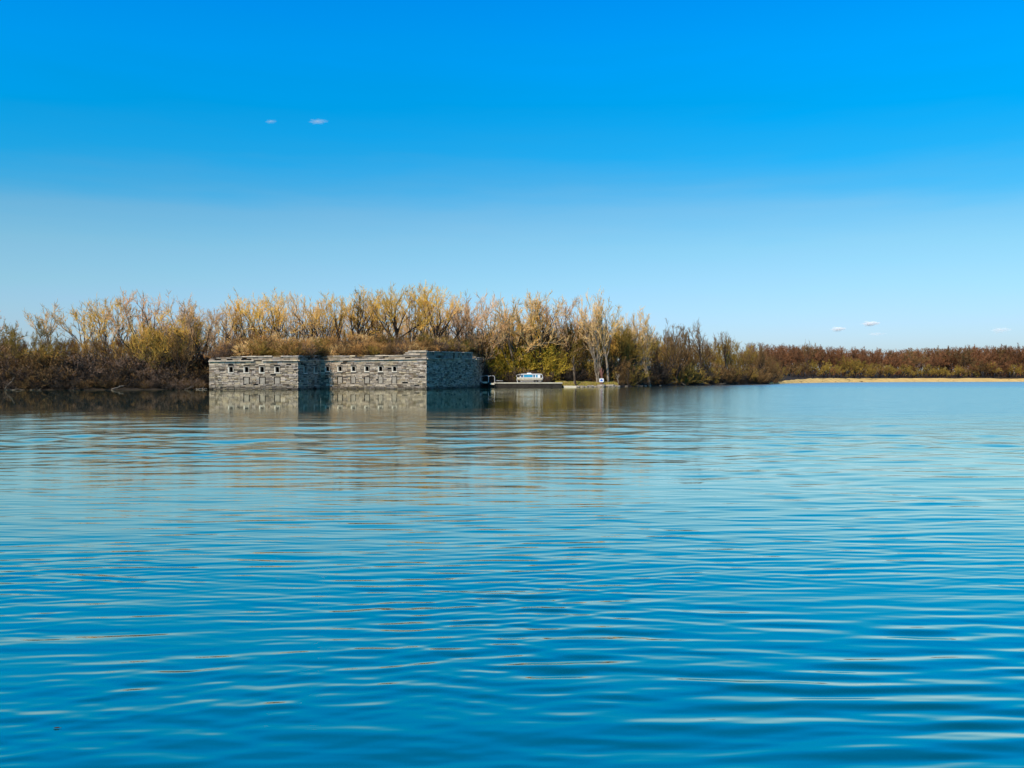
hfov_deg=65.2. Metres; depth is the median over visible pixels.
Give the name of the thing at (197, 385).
shrub
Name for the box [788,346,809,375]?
tree
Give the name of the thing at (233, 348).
shrub
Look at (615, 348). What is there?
woodland tree
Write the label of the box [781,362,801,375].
tree
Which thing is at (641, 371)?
shrub
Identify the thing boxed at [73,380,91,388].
shrub
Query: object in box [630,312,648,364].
bare tree
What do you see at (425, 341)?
shrub
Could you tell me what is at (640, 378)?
shrub
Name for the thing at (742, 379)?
shrub
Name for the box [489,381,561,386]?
pier
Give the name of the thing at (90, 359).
shrub
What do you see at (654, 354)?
woodland tree
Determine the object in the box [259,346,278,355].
shrub
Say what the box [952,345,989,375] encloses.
tree
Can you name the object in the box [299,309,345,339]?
woodland tree
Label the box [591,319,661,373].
bare tree
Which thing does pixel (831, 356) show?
tree
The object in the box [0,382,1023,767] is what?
lake water
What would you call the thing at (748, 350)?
woodland tree
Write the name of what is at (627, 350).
woodland tree
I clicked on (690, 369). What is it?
shrub
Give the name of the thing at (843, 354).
tree
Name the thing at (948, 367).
tree
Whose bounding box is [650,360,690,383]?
shrub
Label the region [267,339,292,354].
shrub
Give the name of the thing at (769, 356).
woodland tree
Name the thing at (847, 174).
sky
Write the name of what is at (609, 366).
shrub
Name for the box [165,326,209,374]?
woodland tree
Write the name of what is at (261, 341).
shrub
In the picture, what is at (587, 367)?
shrub
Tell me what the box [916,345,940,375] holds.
tree
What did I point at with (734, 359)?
woodland tree
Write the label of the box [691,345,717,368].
woodland tree
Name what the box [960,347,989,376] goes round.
tree
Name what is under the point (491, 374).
shrub
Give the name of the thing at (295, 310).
bare tree
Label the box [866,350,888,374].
tree
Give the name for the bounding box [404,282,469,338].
bare tree
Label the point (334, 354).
shrub
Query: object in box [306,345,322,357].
shrub
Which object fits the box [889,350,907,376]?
tree
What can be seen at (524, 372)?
shrub
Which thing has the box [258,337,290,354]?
shrub
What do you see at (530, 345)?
bare tree
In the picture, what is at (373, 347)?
shrub
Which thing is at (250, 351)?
shrub
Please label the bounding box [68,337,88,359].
woodland tree
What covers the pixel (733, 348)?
woodland tree
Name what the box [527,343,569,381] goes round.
shrub
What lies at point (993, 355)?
tree
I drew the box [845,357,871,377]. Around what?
tree
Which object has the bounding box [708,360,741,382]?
shrub
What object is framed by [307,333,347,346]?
shrub
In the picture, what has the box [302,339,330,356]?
shrub
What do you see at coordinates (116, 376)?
shrub
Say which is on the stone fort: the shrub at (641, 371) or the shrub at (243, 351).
the shrub at (243, 351)
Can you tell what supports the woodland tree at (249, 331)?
on the ground at (788, 377)
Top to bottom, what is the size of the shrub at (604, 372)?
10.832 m
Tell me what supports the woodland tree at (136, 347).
on the ground at (788, 377)
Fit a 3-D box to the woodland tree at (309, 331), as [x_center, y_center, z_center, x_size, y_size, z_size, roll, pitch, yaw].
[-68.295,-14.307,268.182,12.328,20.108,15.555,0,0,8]
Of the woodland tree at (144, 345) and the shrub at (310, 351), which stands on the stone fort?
the shrub at (310, 351)
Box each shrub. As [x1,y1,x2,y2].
[0,347,70,372]
[0,350,55,372]
[0,352,42,376]
[0,363,32,380]
[0,365,22,384]
[0,369,17,384]
[0,376,23,389]
[0,380,17,389]
[5,365,49,382]
[8,364,57,383]
[14,377,42,389]
[16,357,72,373]
[20,356,49,378]
[21,353,74,373]
[22,378,43,386]
[26,348,82,373]
[29,364,73,386]
[29,377,54,389]
[31,364,86,386]
[44,353,94,374]
[47,364,96,384]
[49,375,88,389]
[62,348,112,376]
[63,356,105,373]
[65,350,109,375]
[71,370,100,382]
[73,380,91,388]
[74,363,124,380]
[75,365,109,383]
[82,374,111,387]
[84,350,142,377]
[85,376,104,387]
[88,368,134,386]
[93,375,126,388]
[95,353,134,372]
[96,364,138,386]
[109,347,153,373]
[110,374,129,386]
[112,363,158,383]
[117,375,141,386]
[120,369,146,382]
[124,350,173,372]
[125,351,177,378]
[129,379,139,387]
[131,350,190,376]
[132,364,168,384]
[135,368,178,382]
[136,379,149,388]
[138,353,201,376]
[139,352,183,375]
[142,377,161,387]
[148,362,182,384]
[148,379,168,388]
[150,353,208,378]
[153,378,177,387]
[155,364,199,383]
[158,368,200,382]
[160,378,188,389]
[161,349,207,373]
[168,368,200,384]
[178,378,193,388]
[182,377,207,389]
[188,359,208,374]
[189,348,209,374]
[192,368,208,385]
[194,381,207,388]
[205,348,230,358]
[209,345,227,356]
[210,341,253,355]
[215,343,236,356]
[227,331,255,342]
[230,337,277,354]
[232,336,251,351]
[232,341,259,355]
[243,332,275,347]
[245,341,269,355]
[246,343,267,355]
[249,332,285,344]
[251,331,286,344]
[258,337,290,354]
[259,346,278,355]
[263,331,293,346]
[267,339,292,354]
[269,340,311,355]
[278,345,294,355]
[280,337,300,349]
[285,338,316,351]
[287,346,309,355]
[290,334,322,346]
[295,343,317,358]
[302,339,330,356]
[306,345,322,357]
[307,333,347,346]
[328,334,377,353]
[328,342,354,355]
[328,345,346,355]
[332,341,361,355]
[335,332,366,342]
[350,338,376,355]
[351,332,382,344]
[358,345,378,354]
[362,333,390,344]
[362,341,384,354]
[363,343,383,354]
[368,341,387,352]
[371,334,395,344]
[373,331,408,346]
[379,346,394,354]
[382,341,404,354]
[387,338,407,346]
[393,344,413,354]
[397,343,425,353]
[408,339,431,350]
[409,331,436,345]
[417,340,435,350]
[427,338,445,349]
[432,335,453,351]
[433,334,453,343]
[435,335,459,349]
[447,342,466,351]
[451,341,473,351]
[452,336,481,349]
[456,337,469,348]
[463,338,477,350]
[467,342,483,352]
[481,351,505,381]
[481,358,502,385]
[483,368,502,382]
[486,343,526,381]
[496,346,537,376]
[503,368,519,381]
[505,338,561,380]
[511,367,531,381]
[519,369,540,381]
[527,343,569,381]
[536,344,579,375]
[540,371,554,381]
[555,366,573,380]
[556,363,595,380]
[557,373,593,380]
[571,354,604,380]
[577,368,603,381]
[581,360,616,380]
[587,358,628,375]
[598,358,637,380]
[611,360,635,379]
[614,379,625,385]
[619,374,632,384]
[622,363,643,378]
[624,359,651,383]
[624,370,642,383]
[634,365,657,380]
[635,370,648,383]
[638,362,674,384]
[640,366,668,381]
[641,374,658,382]
[648,361,672,379]
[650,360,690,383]
[654,362,709,383]
[679,372,695,383]
[683,364,711,379]
[687,362,705,382]
[695,364,718,381]
[698,366,721,379]
[704,370,714,383]
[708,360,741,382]
[708,363,735,381]
[721,366,744,381]
[734,372,748,381]
[735,365,756,380]
[744,366,757,381]
[750,365,770,383]
[750,371,764,382]
[754,369,774,382]
[757,366,784,381]
[762,372,778,382]
[763,365,784,382]
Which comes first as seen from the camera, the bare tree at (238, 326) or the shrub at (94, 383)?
the shrub at (94, 383)
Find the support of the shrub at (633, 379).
on the ground at (788, 377)
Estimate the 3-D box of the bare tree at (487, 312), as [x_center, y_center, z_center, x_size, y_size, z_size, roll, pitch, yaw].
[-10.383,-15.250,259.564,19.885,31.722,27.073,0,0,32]
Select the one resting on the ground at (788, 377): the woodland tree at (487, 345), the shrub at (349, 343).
the woodland tree at (487, 345)
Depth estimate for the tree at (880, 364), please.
728.68 m
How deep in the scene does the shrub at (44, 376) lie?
200.04 m
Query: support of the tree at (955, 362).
on the ground at (788, 377)
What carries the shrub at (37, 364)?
on the ground at (788, 377)
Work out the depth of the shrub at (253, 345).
209.84 m
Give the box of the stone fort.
[208,350,485,388]
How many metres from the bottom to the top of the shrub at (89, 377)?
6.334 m
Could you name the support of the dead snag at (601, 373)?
on the ground at (788, 377)
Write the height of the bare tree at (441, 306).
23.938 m
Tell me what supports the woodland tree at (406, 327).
on the ground at (788, 377)
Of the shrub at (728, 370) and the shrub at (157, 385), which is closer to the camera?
the shrub at (157, 385)
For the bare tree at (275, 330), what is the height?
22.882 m
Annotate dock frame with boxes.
[480,375,494,387]
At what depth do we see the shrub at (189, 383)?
206.21 m
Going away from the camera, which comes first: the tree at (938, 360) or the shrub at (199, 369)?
the shrub at (199, 369)
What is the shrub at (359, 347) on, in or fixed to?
on the stone fort
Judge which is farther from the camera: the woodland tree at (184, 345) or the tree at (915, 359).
the tree at (915, 359)
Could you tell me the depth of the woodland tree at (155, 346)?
208.06 m
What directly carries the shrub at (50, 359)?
on the ground at (788, 377)
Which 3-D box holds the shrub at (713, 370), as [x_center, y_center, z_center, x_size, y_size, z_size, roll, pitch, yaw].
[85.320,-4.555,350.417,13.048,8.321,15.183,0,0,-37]
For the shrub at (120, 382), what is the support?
on the ground at (788, 377)
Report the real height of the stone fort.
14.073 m
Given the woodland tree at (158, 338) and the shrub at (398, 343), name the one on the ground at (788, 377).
the woodland tree at (158, 338)
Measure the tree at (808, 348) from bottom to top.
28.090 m
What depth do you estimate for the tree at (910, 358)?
850.87 m
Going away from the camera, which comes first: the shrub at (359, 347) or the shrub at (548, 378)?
the shrub at (359, 347)
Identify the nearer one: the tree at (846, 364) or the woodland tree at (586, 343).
the woodland tree at (586, 343)
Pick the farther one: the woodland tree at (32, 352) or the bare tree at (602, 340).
the bare tree at (602, 340)
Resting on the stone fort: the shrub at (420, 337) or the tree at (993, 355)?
the shrub at (420, 337)
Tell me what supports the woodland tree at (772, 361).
on the ground at (788, 377)
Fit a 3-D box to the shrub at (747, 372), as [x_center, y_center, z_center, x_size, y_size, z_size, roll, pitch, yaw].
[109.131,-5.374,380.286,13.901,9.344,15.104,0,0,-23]
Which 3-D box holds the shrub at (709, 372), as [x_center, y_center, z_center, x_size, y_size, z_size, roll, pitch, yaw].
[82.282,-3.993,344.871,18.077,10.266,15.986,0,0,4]
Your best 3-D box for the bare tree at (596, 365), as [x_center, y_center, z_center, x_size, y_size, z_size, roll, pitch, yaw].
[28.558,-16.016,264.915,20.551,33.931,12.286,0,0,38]
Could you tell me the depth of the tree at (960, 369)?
796.84 m
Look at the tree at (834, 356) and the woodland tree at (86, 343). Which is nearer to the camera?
the woodland tree at (86, 343)
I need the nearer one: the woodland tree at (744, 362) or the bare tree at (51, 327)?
the bare tree at (51, 327)
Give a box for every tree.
[0,315,75,364]
[0,317,23,357]
[0,337,28,357]
[3,340,39,355]
[16,336,40,354]
[22,344,50,362]
[23,298,63,350]
[34,338,60,355]
[38,342,66,359]
[50,303,100,351]
[54,341,76,360]
[56,335,92,360]
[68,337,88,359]
[70,294,141,356]
[71,339,99,356]
[73,335,109,363]
[93,336,129,359]
[95,297,141,346]
[100,287,175,356]
[102,334,143,361]
[109,340,142,375]
[123,319,170,366]
[123,336,166,361]
[134,329,167,355]
[135,301,206,361]
[139,322,187,373]
[141,290,216,351]
[158,330,208,354]
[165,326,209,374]
[173,296,241,369]
[184,327,218,357]
[202,293,260,342]
[204,323,230,351]
[213,307,240,342]
[223,287,283,339]
[234,321,262,338]
[239,287,311,340]
[251,289,286,338]
[269,323,300,343]
[277,291,316,341]
[281,295,325,339]
[282,327,298,339]
[290,321,321,340]
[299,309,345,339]
[300,291,348,339]
[326,296,350,341]
[327,316,350,343]
[340,291,392,339]
[344,285,402,337]
[350,286,389,336]
[360,282,427,339]
[364,282,442,338]
[373,314,409,341]
[393,314,422,343]
[399,283,432,344]
[401,313,439,344]
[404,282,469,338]
[414,280,465,337]
[418,295,485,339]
[438,302,475,341]
[440,289,505,363]
[452,291,512,373]
[467,328,501,362]
[470,299,563,380]
[481,294,568,381]
[494,291,578,371]
[511,290,573,381]
[530,296,593,378]
[537,322,590,374]
[543,320,597,370]
[543,341,566,363]
[544,303,596,362]
[559,317,602,363]
[562,317,606,374]
[563,323,603,365]
[572,286,622,382]
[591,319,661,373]
[591,326,622,362]
[594,296,622,381]
[600,322,620,360]
[606,328,652,367]
[611,305,658,385]
[619,341,639,369]
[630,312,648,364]
[633,339,661,366]
[640,318,686,384]
[651,342,677,368]
[652,326,696,384]
[653,329,687,361]
[669,344,694,365]
[675,348,698,366]
[683,319,720,374]
[684,348,707,371]
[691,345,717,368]
[692,333,729,368]
[701,343,730,367]
[703,350,731,367]
[711,354,733,369]
[713,340,738,366]
[718,331,733,372]
[718,339,741,364]
[728,354,748,368]
[733,347,755,367]
[736,342,757,369]
[736,346,759,369]
[744,343,768,371]
[749,352,758,371]
[753,354,781,372]
[759,345,784,365]
[765,357,777,367]
[769,344,798,370]
[771,348,796,371]
[779,344,802,375]
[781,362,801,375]
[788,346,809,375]
[797,345,818,374]
[797,360,811,377]
[800,340,814,366]
[802,346,822,375]
[803,348,828,375]
[803,359,822,377]
[815,359,833,377]
[821,347,842,376]
[823,348,841,376]
[826,349,854,376]
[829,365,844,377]
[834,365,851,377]
[835,356,860,377]
[838,347,864,376]
[839,355,858,377]
[842,346,867,365]
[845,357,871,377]
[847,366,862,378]
[852,360,878,377]
[854,349,879,376]
[859,348,887,376]
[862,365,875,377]
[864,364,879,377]
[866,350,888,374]
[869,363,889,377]
[877,352,902,375]
[880,350,913,375]
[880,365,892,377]
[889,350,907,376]
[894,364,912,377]
[898,347,920,375]
[903,349,930,377]
[904,349,932,376]
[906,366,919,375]
[908,348,931,375]
[913,350,938,374]
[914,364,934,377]
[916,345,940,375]
[924,349,944,372]
[931,349,951,376]
[936,346,975,376]
[937,348,971,376]
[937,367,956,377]
[939,346,965,373]
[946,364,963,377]
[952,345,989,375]
[953,346,976,376]
[954,346,983,376]
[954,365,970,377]
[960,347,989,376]
[964,345,1007,376]
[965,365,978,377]
[967,357,995,377]
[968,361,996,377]
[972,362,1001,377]
[974,344,994,364]
[976,344,1011,376]
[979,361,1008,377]
[981,357,1012,378]
[983,345,1011,375]
[992,347,1020,374]
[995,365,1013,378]
[1008,349,1023,376]
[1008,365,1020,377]
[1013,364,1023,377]
[1014,343,1023,362]
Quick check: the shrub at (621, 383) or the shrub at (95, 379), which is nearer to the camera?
the shrub at (95, 379)
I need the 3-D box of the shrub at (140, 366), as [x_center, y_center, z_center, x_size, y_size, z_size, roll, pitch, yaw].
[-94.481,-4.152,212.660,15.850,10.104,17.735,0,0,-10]
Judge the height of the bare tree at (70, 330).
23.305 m
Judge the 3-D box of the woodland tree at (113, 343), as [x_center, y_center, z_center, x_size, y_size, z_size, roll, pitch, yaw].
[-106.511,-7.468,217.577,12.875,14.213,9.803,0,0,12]
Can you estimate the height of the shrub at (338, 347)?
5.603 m
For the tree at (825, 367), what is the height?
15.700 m
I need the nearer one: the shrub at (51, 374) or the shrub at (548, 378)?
the shrub at (51, 374)
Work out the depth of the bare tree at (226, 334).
249.07 m
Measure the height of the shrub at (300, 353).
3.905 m
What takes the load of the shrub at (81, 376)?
on the ground at (788, 377)
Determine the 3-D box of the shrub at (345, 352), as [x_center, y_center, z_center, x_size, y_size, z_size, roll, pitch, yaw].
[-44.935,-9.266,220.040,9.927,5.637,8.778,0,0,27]
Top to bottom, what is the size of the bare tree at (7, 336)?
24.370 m
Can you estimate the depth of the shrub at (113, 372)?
203.39 m
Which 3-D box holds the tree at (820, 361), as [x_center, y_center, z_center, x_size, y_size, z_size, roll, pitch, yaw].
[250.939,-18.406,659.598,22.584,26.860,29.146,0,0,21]
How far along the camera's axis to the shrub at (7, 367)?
201.40 m
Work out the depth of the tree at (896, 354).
791.16 m
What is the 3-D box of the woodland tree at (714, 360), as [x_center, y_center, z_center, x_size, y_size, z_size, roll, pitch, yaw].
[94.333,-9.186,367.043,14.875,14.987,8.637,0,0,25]
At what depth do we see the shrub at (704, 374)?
330.70 m
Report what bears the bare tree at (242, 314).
on the ground at (788, 377)
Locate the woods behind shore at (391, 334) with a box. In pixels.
[0,317,780,371]
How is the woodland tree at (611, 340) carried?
on the ground at (788, 377)
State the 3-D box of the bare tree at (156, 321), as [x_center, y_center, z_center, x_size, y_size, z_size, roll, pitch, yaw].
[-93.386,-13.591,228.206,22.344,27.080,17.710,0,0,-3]
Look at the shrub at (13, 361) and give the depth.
204.83 m
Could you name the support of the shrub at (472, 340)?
on the stone fort
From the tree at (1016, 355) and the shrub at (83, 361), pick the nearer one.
the shrub at (83, 361)
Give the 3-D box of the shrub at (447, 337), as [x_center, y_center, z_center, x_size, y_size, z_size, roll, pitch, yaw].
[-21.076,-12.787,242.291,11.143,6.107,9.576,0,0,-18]
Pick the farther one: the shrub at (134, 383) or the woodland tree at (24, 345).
the woodland tree at (24, 345)
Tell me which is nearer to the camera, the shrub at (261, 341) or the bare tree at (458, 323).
the shrub at (261, 341)
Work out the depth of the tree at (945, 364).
863.61 m
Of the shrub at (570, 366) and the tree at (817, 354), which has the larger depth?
the tree at (817, 354)
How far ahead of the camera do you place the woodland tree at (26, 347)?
229.69 m
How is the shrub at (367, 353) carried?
on the stone fort
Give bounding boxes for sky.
[0,0,1023,372]
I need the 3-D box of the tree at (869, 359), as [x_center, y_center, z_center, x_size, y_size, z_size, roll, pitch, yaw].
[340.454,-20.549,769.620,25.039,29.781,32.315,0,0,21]
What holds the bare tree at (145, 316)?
on the ground at (788, 377)
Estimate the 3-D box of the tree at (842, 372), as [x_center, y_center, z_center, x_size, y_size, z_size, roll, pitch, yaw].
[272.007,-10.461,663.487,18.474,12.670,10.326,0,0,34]
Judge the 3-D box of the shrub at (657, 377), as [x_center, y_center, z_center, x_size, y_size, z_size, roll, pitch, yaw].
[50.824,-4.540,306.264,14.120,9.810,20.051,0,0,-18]
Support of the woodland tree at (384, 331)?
on the ground at (788, 377)
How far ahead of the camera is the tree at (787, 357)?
578.86 m
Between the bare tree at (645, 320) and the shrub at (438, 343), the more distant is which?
the bare tree at (645, 320)
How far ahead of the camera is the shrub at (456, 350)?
236.83 m
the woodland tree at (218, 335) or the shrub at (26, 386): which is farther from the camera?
the woodland tree at (218, 335)
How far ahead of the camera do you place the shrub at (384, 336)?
226.90 m
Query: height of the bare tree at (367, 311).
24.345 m
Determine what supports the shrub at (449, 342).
on the stone fort
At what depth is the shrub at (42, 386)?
197.61 m
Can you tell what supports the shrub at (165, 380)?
on the ground at (788, 377)
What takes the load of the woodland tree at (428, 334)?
on the ground at (788, 377)
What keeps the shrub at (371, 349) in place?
on the stone fort
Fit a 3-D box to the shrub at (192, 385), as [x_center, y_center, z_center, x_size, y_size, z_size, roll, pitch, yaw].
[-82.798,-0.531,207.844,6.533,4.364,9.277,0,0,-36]
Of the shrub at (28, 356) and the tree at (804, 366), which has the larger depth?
the tree at (804, 366)
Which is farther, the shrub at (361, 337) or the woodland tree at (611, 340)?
the woodland tree at (611, 340)
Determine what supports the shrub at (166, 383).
on the ground at (788, 377)
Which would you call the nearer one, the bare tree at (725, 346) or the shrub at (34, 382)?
the shrub at (34, 382)
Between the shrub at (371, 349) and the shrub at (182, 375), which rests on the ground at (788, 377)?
the shrub at (182, 375)
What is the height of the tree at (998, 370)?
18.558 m
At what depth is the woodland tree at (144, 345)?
208.66 m
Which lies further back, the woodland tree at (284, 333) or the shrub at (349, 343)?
the woodland tree at (284, 333)
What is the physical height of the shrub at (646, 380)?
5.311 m
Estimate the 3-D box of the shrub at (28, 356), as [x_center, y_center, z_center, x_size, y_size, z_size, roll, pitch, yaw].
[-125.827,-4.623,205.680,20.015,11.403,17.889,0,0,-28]
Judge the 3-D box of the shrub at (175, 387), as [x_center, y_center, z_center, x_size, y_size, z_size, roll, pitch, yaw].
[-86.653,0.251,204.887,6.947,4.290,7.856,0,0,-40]
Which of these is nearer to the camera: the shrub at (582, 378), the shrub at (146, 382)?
the shrub at (146, 382)
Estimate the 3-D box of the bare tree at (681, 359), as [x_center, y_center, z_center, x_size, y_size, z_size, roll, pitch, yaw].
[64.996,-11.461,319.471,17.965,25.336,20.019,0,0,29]
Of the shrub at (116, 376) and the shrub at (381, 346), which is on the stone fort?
the shrub at (381, 346)
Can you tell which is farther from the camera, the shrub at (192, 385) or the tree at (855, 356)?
the tree at (855, 356)
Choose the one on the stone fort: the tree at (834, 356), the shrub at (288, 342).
the shrub at (288, 342)
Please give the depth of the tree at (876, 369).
714.82 m
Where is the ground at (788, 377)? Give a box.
[1,372,1023,389]
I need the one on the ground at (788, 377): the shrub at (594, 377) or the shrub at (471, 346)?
the shrub at (594, 377)
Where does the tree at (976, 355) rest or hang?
on the ground at (788, 377)
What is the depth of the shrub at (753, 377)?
384.96 m
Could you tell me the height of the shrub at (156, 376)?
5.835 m
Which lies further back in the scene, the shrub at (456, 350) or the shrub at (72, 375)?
the shrub at (456, 350)
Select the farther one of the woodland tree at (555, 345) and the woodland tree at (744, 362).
the woodland tree at (744, 362)
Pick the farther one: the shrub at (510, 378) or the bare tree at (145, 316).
the shrub at (510, 378)
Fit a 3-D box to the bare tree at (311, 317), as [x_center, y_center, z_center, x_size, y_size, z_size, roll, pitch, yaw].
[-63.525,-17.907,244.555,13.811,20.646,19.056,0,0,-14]
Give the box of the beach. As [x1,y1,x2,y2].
[769,378,1023,383]
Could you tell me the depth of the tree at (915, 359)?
793.44 m
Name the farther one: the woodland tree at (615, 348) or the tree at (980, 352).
the tree at (980, 352)
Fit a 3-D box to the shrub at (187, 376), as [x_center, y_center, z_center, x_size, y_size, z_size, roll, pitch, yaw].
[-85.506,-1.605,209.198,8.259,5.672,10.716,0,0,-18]
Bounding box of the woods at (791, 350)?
[737,342,1023,375]
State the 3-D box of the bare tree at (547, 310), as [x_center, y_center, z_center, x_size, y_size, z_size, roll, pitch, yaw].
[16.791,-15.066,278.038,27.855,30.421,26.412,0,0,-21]
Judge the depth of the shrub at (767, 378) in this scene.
390.85 m
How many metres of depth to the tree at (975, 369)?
807.58 m
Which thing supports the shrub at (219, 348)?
on the stone fort
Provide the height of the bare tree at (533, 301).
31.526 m
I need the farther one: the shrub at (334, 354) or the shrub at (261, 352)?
the shrub at (334, 354)
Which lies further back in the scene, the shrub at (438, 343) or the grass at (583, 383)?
the grass at (583, 383)
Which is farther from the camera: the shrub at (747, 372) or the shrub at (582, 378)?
the shrub at (747, 372)
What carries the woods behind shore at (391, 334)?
on the ground at (788, 377)
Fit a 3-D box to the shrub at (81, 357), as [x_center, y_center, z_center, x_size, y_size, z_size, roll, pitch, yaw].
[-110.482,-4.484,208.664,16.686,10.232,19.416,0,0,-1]
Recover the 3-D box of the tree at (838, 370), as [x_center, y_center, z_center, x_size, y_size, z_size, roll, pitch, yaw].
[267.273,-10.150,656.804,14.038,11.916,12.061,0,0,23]
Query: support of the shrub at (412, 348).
on the stone fort
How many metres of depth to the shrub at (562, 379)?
268.48 m
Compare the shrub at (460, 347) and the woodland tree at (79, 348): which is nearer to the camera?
the woodland tree at (79, 348)
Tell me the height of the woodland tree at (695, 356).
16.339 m
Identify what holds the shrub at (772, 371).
on the ground at (788, 377)
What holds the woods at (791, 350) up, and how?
on the ground at (788, 377)
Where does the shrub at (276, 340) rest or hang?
on the stone fort
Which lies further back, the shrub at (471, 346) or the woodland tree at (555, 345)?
the woodland tree at (555, 345)
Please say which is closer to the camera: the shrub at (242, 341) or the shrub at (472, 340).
the shrub at (242, 341)
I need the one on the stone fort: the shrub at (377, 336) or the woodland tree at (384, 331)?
the shrub at (377, 336)
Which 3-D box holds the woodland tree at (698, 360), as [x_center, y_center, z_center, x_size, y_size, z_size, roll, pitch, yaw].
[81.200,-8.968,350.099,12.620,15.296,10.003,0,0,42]
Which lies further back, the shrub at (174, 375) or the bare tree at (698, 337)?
the bare tree at (698, 337)
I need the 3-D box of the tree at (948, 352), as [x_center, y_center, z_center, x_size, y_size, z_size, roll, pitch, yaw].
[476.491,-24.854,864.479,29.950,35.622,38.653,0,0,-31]
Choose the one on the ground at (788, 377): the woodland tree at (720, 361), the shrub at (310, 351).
the woodland tree at (720, 361)
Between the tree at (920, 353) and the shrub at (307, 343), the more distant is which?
the tree at (920, 353)
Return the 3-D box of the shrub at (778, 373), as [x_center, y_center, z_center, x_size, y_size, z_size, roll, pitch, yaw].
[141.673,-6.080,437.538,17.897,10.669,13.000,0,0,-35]
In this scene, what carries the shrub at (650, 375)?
on the ground at (788, 377)
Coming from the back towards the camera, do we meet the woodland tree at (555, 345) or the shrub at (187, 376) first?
the woodland tree at (555, 345)
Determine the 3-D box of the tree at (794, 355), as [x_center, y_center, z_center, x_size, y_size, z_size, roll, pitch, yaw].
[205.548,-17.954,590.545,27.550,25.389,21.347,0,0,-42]
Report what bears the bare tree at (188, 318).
on the ground at (788, 377)
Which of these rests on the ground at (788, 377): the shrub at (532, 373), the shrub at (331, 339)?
the shrub at (532, 373)
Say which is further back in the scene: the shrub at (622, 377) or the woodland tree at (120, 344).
the shrub at (622, 377)
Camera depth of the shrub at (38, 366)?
204.29 m
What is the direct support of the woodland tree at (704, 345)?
on the ground at (788, 377)
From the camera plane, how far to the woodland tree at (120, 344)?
218.45 m
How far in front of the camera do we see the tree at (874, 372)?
697.23 m
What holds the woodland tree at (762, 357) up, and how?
on the ground at (788, 377)
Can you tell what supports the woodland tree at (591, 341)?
on the ground at (788, 377)
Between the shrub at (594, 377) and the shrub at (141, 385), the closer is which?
the shrub at (141, 385)
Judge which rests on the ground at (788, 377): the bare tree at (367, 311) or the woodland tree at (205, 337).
the woodland tree at (205, 337)
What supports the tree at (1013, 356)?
on the ground at (788, 377)
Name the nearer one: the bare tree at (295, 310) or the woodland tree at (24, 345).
the woodland tree at (24, 345)
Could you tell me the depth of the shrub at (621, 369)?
279.79 m
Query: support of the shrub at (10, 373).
on the ground at (788, 377)
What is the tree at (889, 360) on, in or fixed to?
on the ground at (788, 377)
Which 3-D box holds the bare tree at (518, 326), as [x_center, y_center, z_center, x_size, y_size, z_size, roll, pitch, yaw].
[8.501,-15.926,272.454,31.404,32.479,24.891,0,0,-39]
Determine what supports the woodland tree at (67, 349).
on the ground at (788, 377)
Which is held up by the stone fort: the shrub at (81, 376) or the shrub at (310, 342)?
the shrub at (310, 342)
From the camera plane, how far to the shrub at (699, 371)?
338.52 m
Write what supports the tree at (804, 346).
on the ground at (788, 377)
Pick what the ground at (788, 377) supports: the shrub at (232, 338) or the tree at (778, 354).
the tree at (778, 354)
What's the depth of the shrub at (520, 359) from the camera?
266.45 m
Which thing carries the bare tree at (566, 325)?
on the ground at (788, 377)
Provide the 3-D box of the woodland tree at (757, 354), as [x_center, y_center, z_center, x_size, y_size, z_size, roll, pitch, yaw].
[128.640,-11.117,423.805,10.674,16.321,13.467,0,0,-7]
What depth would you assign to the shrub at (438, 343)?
229.00 m
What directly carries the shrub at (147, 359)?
on the ground at (788, 377)
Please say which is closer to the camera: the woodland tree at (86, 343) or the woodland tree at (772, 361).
the woodland tree at (86, 343)
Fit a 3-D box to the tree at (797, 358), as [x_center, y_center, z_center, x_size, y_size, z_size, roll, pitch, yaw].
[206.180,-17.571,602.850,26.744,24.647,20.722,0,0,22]
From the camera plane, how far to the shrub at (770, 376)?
398.90 m
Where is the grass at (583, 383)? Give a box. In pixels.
[555,380,617,385]
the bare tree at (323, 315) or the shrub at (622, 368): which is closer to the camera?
the bare tree at (323, 315)
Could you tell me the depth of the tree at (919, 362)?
863.27 m
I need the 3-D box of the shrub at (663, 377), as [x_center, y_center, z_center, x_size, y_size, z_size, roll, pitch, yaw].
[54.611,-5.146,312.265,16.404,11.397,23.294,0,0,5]
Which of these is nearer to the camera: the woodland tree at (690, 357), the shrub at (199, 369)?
the shrub at (199, 369)
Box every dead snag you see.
[571,358,576,385]
[599,368,603,383]
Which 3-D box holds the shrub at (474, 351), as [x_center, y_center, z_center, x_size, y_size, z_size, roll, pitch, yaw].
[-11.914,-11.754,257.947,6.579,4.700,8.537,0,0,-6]
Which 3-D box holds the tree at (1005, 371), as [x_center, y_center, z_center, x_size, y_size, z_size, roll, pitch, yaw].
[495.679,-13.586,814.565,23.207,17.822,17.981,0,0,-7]

